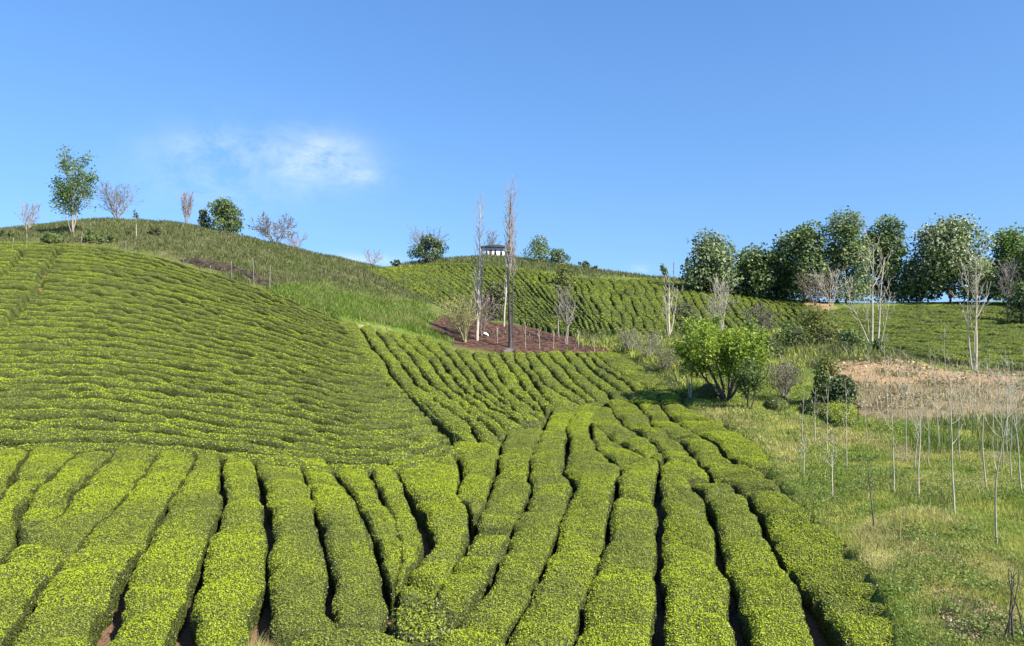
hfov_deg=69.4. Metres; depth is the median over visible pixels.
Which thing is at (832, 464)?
leafy sapling
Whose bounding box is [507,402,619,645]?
tea hedge
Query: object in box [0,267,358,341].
tea hedge
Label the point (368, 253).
bare shrub
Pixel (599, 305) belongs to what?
tea hedge
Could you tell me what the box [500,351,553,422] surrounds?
tea hedge
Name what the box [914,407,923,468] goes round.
sapling
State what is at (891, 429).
sapling
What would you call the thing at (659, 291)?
tea hedge
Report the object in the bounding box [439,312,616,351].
burnt stubble
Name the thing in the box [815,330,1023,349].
tea hedge
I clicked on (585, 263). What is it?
leafy shrub
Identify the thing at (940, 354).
tea hedge
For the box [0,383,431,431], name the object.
tea hedge
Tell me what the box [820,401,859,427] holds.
shrub
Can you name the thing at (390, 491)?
tea hedge
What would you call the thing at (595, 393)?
tea hedge
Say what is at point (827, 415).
sapling
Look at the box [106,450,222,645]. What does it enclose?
tea hedge
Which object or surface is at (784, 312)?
tea hedge
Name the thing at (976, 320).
bare tree
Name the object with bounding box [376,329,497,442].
tea hedge
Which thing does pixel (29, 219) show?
bare shrub
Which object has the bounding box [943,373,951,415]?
sapling
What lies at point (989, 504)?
grass
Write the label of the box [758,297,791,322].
tea hedge
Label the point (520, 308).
tea hedge
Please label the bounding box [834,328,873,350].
leafy shrub
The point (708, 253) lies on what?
broadleaf tree
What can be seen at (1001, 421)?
sapling
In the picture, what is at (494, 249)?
white house
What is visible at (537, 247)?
leafy shrub
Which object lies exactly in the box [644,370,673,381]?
tea hedge
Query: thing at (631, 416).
tea hedge
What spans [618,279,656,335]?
tea hedge
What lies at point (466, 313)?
twiggy shrub
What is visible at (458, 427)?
tea hedge
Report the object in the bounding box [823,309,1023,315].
tea hedge
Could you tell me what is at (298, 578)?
tea hedge
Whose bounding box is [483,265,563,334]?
tea hedge
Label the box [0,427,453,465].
tea hedge
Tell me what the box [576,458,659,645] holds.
tea hedge
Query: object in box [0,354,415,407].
tea hedge
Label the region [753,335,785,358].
leafy shrub
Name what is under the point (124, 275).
tea hedge
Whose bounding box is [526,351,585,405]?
tea hedge
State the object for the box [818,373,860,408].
leafy shrub
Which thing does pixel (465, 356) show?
tea hedge
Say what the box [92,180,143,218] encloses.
bare shrub
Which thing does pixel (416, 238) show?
bare shrub
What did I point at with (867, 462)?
leafy sapling
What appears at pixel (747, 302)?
tea hedge
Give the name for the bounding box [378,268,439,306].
tea hedge
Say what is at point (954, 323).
tea hedge
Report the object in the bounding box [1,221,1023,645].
ground
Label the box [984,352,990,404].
sapling
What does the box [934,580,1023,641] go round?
dead leaves
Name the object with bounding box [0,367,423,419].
tea hedge
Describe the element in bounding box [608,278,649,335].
tea hedge
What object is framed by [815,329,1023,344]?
tea hedge
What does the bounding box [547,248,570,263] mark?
leafy shrub
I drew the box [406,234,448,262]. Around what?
evergreen shrub
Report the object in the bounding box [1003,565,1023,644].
stick bundle
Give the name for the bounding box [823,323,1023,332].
tea hedge
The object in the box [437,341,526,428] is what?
tea hedge
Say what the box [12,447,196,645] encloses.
tea hedge
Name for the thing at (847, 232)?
broadleaf tree
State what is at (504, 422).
tea hedge
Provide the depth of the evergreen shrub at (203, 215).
83.99 m
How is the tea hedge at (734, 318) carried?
on the ground at (483, 343)
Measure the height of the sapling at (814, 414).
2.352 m
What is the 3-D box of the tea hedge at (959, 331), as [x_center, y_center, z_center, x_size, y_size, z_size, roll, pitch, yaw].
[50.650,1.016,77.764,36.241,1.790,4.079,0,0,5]
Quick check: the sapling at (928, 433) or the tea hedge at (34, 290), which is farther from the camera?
the tea hedge at (34, 290)
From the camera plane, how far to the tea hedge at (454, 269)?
97.77 m
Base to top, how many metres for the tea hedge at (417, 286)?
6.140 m
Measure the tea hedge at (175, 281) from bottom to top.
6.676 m
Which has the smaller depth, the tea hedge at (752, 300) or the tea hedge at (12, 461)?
the tea hedge at (12, 461)
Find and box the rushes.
[902,405,1023,459]
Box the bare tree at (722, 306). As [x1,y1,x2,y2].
[701,270,741,335]
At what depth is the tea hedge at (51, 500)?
20.12 m
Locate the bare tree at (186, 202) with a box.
[180,190,193,223]
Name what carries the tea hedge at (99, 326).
on the ground at (483, 343)
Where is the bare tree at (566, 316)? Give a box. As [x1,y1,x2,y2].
[553,282,578,343]
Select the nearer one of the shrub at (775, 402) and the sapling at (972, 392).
the sapling at (972, 392)
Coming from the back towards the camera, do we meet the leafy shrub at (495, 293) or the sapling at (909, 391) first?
the leafy shrub at (495, 293)
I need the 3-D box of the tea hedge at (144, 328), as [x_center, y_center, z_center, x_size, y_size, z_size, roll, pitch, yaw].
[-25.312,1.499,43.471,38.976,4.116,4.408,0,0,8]
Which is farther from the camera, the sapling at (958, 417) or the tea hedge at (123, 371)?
the tea hedge at (123, 371)
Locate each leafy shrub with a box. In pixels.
[484,281,511,320]
[520,233,552,261]
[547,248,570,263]
[578,261,597,268]
[672,296,704,334]
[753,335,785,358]
[774,320,815,347]
[794,303,842,346]
[810,355,842,398]
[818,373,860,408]
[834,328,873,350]
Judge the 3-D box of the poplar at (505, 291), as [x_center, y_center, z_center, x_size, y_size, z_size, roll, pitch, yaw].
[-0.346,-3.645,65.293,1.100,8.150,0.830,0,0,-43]
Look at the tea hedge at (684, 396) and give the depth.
39.51 m
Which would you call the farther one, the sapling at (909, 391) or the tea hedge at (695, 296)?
the tea hedge at (695, 296)
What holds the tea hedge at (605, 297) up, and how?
on the ground at (483, 343)
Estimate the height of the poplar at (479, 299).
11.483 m
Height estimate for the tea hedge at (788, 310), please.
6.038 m
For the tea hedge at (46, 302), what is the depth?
46.84 m
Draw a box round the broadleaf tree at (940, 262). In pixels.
[902,212,1007,302]
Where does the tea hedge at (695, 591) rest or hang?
on the ground at (483, 343)
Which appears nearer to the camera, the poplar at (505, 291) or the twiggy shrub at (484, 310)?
the twiggy shrub at (484, 310)
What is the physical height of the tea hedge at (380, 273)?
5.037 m
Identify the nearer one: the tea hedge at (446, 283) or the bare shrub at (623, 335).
the bare shrub at (623, 335)
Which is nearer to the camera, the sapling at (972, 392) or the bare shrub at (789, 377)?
the sapling at (972, 392)
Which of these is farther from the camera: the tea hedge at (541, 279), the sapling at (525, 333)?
the tea hedge at (541, 279)
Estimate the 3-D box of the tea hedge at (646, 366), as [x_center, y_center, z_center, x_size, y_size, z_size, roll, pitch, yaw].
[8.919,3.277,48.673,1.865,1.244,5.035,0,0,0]
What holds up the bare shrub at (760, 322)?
on the ground at (483, 343)
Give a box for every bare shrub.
[14,199,44,230]
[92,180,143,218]
[246,210,299,243]
[284,231,308,247]
[363,247,383,264]
[407,224,448,259]
[615,323,644,350]
[627,328,666,359]
[653,344,679,371]
[740,300,782,333]
[766,354,807,398]
[793,268,838,304]
[808,265,854,306]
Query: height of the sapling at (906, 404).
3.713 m
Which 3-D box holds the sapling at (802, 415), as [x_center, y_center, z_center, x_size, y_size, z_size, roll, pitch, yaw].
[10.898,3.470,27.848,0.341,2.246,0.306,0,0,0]
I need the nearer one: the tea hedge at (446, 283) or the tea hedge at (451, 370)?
the tea hedge at (451, 370)
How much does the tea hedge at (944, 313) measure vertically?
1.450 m
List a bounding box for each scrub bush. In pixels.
[0,231,14,237]
[39,230,64,241]
[78,229,98,240]
[97,234,116,242]
[146,227,160,234]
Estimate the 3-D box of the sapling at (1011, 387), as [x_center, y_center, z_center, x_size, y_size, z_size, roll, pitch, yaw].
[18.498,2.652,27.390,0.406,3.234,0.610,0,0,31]
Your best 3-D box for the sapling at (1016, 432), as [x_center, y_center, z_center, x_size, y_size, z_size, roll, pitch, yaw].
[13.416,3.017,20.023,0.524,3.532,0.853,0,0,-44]
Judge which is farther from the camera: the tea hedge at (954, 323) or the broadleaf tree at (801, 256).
the broadleaf tree at (801, 256)
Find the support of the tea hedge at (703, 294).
on the ground at (483, 343)
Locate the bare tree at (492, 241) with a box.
[485,230,499,244]
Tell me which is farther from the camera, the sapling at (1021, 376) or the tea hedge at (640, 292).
the tea hedge at (640, 292)
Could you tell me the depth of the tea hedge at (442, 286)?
89.65 m
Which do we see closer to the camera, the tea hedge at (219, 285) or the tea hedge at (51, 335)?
the tea hedge at (51, 335)
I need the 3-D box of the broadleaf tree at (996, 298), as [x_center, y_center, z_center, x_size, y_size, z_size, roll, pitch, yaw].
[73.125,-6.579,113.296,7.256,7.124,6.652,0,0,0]
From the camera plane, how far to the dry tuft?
12.55 m
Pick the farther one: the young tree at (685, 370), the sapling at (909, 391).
the young tree at (685, 370)
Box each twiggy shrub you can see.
[434,290,485,341]
[468,289,500,336]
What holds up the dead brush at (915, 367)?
on the ground at (483, 343)
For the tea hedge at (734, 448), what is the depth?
29.15 m
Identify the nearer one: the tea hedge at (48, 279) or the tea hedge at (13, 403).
the tea hedge at (13, 403)
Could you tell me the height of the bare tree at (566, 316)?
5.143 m
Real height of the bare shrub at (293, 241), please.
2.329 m
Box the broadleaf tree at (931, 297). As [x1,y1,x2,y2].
[900,260,943,301]
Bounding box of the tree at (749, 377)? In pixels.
[725,356,768,409]
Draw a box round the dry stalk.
[898,511,902,542]
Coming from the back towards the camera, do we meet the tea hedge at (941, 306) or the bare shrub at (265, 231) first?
the tea hedge at (941, 306)
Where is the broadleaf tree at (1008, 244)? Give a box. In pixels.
[978,222,1023,300]
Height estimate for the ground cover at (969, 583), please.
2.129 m
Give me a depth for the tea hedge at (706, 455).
29.48 m
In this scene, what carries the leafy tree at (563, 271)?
on the ground at (483, 343)
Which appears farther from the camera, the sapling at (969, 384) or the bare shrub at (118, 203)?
the bare shrub at (118, 203)
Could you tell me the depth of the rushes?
26.59 m
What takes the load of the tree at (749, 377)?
on the ground at (483, 343)
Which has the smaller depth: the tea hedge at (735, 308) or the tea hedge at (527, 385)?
the tea hedge at (527, 385)
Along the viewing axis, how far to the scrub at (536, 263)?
127.37 m
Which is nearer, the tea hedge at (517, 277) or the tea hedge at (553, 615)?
the tea hedge at (553, 615)
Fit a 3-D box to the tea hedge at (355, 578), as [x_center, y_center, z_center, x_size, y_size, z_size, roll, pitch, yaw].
[-4.533,5.221,19.105,1.348,1.390,13.146,0,0,-19]
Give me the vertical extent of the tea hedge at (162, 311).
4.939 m
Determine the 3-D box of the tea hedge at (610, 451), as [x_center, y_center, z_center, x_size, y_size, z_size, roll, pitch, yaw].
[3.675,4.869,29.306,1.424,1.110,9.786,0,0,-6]
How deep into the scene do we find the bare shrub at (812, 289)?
100.74 m
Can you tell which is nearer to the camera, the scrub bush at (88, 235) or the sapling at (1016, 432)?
the sapling at (1016, 432)
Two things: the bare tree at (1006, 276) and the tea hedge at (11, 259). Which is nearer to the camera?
the tea hedge at (11, 259)
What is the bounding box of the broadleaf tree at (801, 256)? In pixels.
[770,219,839,302]
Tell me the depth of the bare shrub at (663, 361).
46.79 m
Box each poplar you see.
[471,193,487,340]
[501,173,519,347]
[503,246,511,326]
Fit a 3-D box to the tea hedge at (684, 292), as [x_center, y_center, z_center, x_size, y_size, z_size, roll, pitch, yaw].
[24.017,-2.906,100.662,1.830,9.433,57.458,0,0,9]
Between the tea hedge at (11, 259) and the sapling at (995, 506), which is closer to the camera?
the sapling at (995, 506)
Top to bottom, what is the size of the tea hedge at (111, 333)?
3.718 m
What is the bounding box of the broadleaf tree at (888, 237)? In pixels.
[848,214,925,302]
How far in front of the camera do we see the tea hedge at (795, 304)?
102.02 m
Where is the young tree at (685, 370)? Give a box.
[677,336,697,397]
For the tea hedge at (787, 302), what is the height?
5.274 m
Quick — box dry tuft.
[224,630,280,645]
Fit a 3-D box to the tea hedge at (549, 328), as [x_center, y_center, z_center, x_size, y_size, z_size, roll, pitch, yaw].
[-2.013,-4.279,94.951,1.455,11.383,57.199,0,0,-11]
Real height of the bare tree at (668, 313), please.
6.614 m
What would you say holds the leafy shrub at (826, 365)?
on the ground at (483, 343)
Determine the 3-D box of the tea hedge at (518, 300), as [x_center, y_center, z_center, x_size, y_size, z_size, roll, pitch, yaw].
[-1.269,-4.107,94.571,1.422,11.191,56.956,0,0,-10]
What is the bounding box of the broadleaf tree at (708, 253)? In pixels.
[678,227,743,291]
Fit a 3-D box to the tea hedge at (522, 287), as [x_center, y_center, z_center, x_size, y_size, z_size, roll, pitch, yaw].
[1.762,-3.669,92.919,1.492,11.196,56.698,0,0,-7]
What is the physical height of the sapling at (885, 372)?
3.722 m
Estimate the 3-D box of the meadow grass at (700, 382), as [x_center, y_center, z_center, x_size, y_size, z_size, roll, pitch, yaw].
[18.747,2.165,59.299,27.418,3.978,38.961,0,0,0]
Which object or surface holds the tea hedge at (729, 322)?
on the ground at (483, 343)
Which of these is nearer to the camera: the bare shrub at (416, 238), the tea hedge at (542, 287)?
the tea hedge at (542, 287)
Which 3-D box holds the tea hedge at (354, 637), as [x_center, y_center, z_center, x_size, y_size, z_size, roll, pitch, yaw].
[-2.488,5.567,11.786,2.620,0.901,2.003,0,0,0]
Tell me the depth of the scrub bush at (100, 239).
67.69 m
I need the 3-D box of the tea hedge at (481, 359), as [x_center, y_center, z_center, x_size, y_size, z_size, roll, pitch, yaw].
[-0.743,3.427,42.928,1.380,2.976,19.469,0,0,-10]
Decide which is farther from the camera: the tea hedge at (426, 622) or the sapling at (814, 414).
the sapling at (814, 414)
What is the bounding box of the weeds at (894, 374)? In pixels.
[825,360,1023,414]
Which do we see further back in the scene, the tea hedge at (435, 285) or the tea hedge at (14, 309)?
the tea hedge at (435, 285)
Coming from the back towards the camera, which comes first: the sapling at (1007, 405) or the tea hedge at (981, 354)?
the tea hedge at (981, 354)
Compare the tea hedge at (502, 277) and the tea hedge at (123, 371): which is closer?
the tea hedge at (123, 371)
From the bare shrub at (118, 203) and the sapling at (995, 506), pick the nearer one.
the sapling at (995, 506)
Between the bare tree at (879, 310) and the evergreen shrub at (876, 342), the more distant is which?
the bare tree at (879, 310)
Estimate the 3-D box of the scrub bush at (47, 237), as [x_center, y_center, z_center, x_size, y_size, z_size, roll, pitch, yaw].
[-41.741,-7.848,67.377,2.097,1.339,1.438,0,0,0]
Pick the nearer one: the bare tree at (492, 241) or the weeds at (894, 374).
the weeds at (894, 374)
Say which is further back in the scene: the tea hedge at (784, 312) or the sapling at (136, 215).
the tea hedge at (784, 312)
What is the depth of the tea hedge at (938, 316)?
87.43 m
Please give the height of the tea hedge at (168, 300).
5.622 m
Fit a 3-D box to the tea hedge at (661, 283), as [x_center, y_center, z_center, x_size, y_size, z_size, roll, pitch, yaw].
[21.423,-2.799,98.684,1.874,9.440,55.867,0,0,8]
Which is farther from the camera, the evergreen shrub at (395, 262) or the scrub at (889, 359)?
the evergreen shrub at (395, 262)
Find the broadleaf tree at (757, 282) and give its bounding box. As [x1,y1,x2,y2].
[720,242,786,298]
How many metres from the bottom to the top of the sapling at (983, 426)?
3.756 m
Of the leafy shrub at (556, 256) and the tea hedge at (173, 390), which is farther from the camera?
the leafy shrub at (556, 256)
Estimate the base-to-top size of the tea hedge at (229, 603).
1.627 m
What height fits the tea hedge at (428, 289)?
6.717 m
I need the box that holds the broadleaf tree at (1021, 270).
[1006,240,1023,293]
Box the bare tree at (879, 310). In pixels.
[873,246,895,341]
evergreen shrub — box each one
[197,209,209,227]
[390,259,400,265]
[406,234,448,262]
[871,338,883,352]
[995,280,1023,322]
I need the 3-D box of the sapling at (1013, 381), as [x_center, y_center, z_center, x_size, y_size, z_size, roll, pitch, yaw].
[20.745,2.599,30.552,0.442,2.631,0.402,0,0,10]
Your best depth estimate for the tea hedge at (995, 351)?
66.87 m
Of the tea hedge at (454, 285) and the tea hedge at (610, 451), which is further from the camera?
the tea hedge at (454, 285)
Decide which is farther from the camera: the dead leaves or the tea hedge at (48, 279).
the tea hedge at (48, 279)
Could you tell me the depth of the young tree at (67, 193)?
70.75 m
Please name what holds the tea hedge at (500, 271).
on the ground at (483, 343)
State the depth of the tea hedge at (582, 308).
82.51 m
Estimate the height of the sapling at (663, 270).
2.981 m
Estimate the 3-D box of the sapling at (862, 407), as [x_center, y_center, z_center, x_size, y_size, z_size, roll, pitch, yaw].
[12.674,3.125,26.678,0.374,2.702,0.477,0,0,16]
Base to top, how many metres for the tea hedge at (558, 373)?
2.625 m
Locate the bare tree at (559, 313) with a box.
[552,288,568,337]
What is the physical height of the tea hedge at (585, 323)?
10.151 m
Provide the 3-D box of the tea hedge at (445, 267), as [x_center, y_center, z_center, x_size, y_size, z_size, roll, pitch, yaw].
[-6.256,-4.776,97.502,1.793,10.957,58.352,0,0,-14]
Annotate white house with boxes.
[481,245,506,255]
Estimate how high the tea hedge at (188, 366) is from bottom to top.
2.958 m
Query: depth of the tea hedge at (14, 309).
46.20 m
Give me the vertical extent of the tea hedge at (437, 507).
1.402 m
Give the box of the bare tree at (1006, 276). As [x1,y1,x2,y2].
[992,256,1022,311]
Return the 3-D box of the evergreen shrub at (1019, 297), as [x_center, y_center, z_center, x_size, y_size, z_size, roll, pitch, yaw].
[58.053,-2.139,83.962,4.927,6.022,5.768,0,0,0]
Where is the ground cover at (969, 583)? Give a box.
[680,383,1023,645]
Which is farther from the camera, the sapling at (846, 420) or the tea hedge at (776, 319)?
the tea hedge at (776, 319)
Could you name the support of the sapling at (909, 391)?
on the ground at (483, 343)
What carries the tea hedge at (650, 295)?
on the ground at (483, 343)
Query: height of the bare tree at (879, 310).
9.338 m
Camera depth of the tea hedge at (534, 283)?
94.33 m
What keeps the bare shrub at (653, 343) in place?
on the ground at (483, 343)
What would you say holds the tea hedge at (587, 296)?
on the ground at (483, 343)
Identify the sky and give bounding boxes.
[0,0,1023,302]
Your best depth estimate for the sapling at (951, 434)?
18.67 m
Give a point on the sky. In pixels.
(628, 129)
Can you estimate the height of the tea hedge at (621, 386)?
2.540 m
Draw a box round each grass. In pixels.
[262,279,454,344]
[574,328,894,393]
[683,377,1023,645]
[683,401,898,468]
[843,504,1023,645]
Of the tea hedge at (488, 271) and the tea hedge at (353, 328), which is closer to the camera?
the tea hedge at (353, 328)
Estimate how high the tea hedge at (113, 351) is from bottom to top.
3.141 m
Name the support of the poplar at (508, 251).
on the ground at (483, 343)
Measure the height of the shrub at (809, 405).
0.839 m
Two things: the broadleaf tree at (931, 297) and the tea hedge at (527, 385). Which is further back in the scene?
the broadleaf tree at (931, 297)
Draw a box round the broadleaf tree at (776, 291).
[762,250,796,298]
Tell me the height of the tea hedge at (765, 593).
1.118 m
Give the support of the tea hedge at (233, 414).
on the ground at (483, 343)
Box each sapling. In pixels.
[132,210,139,235]
[523,319,527,347]
[660,263,668,276]
[798,388,805,441]
[798,437,809,474]
[811,389,819,441]
[815,429,843,495]
[822,376,832,450]
[838,373,852,465]
[851,450,881,526]
[858,372,867,439]
[864,346,877,409]
[875,357,906,491]
[877,332,891,421]
[898,352,917,459]
[898,355,918,426]
[906,364,934,493]
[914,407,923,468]
[922,393,932,463]
[925,359,967,512]
[928,361,942,447]
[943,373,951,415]
[952,369,966,460]
[954,358,966,429]
[964,355,972,404]
[970,364,978,419]
[972,360,998,485]
[980,359,994,436]
[980,365,1023,542]
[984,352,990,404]
[990,368,1023,493]
[991,375,1004,467]
[995,364,1006,412]
[998,358,1013,449]
[1004,352,1016,429]
[1005,376,1022,478]
[1007,354,1019,410]
[1019,349,1023,402]
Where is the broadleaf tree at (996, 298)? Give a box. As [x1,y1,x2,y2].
[959,257,1013,301]
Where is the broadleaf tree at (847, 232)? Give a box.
[810,205,879,302]
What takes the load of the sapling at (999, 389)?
on the ground at (483, 343)
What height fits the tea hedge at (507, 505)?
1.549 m
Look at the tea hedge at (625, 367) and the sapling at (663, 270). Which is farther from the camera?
the sapling at (663, 270)
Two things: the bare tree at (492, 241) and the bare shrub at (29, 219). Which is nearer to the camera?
the bare shrub at (29, 219)
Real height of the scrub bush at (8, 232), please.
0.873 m
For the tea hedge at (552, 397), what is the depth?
40.85 m
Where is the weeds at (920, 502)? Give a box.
[703,397,1023,645]
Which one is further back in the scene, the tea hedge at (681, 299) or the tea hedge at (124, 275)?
the tea hedge at (681, 299)
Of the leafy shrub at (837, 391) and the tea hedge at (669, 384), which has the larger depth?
the tea hedge at (669, 384)
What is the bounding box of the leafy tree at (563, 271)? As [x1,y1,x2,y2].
[553,261,577,286]
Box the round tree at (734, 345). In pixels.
[668,311,775,400]
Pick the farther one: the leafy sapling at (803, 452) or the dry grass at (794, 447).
the dry grass at (794, 447)
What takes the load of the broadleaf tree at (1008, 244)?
on the ground at (483, 343)
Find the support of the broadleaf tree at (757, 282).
on the ground at (483, 343)
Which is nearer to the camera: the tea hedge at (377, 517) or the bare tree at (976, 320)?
the tea hedge at (377, 517)
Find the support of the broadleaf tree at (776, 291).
on the ground at (483, 343)
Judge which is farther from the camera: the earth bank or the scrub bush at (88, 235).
the scrub bush at (88, 235)
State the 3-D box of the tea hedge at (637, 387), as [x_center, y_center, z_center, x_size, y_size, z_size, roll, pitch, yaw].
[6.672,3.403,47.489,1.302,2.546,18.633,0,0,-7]
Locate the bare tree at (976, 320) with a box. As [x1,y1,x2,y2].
[949,240,993,369]
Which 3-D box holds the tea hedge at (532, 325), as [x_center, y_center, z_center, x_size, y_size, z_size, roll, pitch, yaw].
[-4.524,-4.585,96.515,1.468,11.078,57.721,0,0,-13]
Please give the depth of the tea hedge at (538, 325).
84.93 m
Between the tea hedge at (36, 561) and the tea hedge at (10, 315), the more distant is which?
the tea hedge at (10, 315)
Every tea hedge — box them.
[0,241,341,320]
[0,244,342,322]
[0,247,344,325]
[0,249,346,329]
[0,252,349,332]
[0,256,351,334]
[0,261,352,337]
[0,264,357,339]
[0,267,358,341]
[0,272,362,346]
[0,276,365,348]
[0,280,362,351]
[0,283,368,355]
[0,289,373,359]
[0,294,376,361]
[0,298,381,366]
[0,303,379,369]
[0,309,386,373]
[0,314,384,376]
[0,320,393,381]
[0,325,397,385]
[0,331,400,389]
[0,335,403,392]
[0,342,408,400]
[0,349,411,403]
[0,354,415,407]
[0,363,419,413]
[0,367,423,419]
[0,375,428,424]
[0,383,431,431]
[0,389,437,436]
[0,396,440,442]
[0,407,446,451]
[0,417,450,456]
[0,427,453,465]
[0,441,459,479]
[0,445,73,564]
[0,445,156,645]
[0,448,27,500]
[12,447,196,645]
[17,443,111,546]
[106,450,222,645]
[190,452,268,645]
[256,454,336,645]
[291,628,412,645]
[303,458,388,634]
[336,464,402,619]
[343,322,468,453]
[360,325,477,442]
[368,268,423,297]
[372,465,423,610]
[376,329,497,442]
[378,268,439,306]
[382,268,448,309]
[386,331,506,446]
[387,597,454,645]
[388,455,468,607]
[390,268,458,312]
[394,268,462,312]
[397,267,473,314]
[402,267,484,315]
[402,333,521,432]
[407,266,491,317]
[412,265,502,319]
[416,335,517,422]
[421,263,507,321]
[429,263,519,324]
[435,262,525,325]
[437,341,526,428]
[437,406,574,645]
[437,533,509,628]
[441,262,530,327]
[447,263,535,328]
[453,263,541,330]
[453,440,501,540]
[455,348,541,429]
[460,263,546,331]
[466,263,554,333]
[472,351,546,429]
[474,264,557,334]
[477,428,542,540]
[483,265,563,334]
[485,264,569,335]
[487,352,543,413]
[492,266,574,336]
[499,266,577,334]
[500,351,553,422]
[506,267,576,332]
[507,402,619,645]
[513,267,582,334]
[514,351,579,409]
[519,269,582,333]
[526,270,582,332]
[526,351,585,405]
[533,271,586,333]
[536,352,595,403]
[540,271,591,335]
[547,272,594,335]
[547,350,608,406]
[553,273,596,333]
[560,277,603,336]
[563,350,627,399]
[566,277,606,335]
[567,407,663,482]
[572,277,611,335]
[576,352,646,401]
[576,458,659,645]
[578,276,621,336]
[586,351,660,402]
[588,277,629,333]
[592,419,647,475]
[595,351,682,404]
[598,278,640,334]
[605,399,709,487]
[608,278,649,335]
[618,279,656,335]
[628,279,666,334]
[634,395,733,473]
[635,362,658,372]
[638,279,675,334]
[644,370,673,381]
[647,279,682,334]
[656,279,683,326]
[657,380,684,389]
[658,394,771,475]
[659,474,736,645]
[664,279,697,325]
[670,390,697,399]
[672,279,707,325]
[681,280,720,329]
[691,483,814,645]
[692,285,728,329]
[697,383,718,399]
[703,285,739,330]
[708,464,894,645]
[710,286,746,328]
[719,287,756,326]
[730,291,756,321]
[732,289,776,329]
[744,291,783,325]
[746,295,781,328]
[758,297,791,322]
[762,296,800,326]
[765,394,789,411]
[769,297,806,326]
[772,296,812,327]
[776,297,818,324]
[783,298,805,309]
[789,299,831,323]
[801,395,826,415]
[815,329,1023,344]
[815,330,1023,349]
[819,313,1019,320]
[819,326,1023,339]
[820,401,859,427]
[821,306,1018,313]
[821,317,1022,323]
[821,320,1023,328]
[823,304,1022,310]
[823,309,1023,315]
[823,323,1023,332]
[824,325,1023,336]
[826,311,1023,317]
[830,334,1023,354]
[835,340,1023,370]
[858,340,1023,362]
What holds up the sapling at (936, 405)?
on the ground at (483, 343)
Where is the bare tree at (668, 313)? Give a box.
[661,272,684,335]
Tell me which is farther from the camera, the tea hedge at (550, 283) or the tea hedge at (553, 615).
the tea hedge at (550, 283)
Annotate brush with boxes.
[828,376,1023,424]
[830,354,1023,416]
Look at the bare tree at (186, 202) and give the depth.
84.06 m
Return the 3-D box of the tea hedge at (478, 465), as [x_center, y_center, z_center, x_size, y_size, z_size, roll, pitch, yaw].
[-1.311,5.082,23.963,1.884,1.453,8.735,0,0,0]
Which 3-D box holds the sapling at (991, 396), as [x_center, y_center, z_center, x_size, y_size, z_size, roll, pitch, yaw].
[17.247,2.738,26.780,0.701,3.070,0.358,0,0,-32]
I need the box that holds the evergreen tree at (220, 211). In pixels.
[199,196,244,233]
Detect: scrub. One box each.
[0,216,431,304]
[395,253,812,303]
[806,344,1021,375]
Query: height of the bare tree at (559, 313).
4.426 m
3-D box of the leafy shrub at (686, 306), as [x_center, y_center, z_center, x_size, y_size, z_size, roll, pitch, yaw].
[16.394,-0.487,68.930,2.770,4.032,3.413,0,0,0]
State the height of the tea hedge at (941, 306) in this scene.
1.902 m
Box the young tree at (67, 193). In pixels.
[45,142,99,231]
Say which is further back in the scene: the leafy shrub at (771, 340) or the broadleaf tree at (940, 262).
the broadleaf tree at (940, 262)
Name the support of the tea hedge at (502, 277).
on the ground at (483, 343)
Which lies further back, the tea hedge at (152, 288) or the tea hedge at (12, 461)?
the tea hedge at (152, 288)
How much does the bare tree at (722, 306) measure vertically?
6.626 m
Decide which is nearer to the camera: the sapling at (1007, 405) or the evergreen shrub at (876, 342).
the sapling at (1007, 405)
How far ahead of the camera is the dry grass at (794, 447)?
28.15 m
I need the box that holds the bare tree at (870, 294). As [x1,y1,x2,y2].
[837,226,884,342]
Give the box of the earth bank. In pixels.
[179,258,272,285]
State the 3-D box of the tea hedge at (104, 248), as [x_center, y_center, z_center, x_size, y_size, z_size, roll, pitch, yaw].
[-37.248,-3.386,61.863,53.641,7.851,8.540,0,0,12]
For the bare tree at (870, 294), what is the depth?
61.79 m
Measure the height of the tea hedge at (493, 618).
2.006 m
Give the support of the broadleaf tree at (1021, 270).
on the ground at (483, 343)
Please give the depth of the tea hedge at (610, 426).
29.98 m
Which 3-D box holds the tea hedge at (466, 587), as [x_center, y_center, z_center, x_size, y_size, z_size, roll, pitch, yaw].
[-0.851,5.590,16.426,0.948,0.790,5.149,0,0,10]
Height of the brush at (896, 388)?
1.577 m
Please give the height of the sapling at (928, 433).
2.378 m
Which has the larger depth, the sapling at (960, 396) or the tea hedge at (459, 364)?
the tea hedge at (459, 364)
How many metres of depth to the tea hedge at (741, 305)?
98.33 m
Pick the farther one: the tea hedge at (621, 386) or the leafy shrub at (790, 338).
the leafy shrub at (790, 338)
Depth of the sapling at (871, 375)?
32.01 m
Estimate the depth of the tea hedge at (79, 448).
24.77 m
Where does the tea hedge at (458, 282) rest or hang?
on the ground at (483, 343)
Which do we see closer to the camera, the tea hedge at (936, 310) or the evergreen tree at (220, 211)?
the evergreen tree at (220, 211)
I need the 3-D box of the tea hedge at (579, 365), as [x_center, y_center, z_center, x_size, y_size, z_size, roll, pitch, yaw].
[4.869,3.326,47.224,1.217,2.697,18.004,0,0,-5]
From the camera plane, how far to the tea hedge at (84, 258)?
59.71 m
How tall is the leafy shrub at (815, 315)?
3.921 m
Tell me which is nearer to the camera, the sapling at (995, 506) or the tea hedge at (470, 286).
the sapling at (995, 506)
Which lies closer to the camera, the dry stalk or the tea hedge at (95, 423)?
the dry stalk
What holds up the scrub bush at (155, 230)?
on the ground at (483, 343)
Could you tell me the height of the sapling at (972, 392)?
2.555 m
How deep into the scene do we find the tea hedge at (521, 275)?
93.83 m
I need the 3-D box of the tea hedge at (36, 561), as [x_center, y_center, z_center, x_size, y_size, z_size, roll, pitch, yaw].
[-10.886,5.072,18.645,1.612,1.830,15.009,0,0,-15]

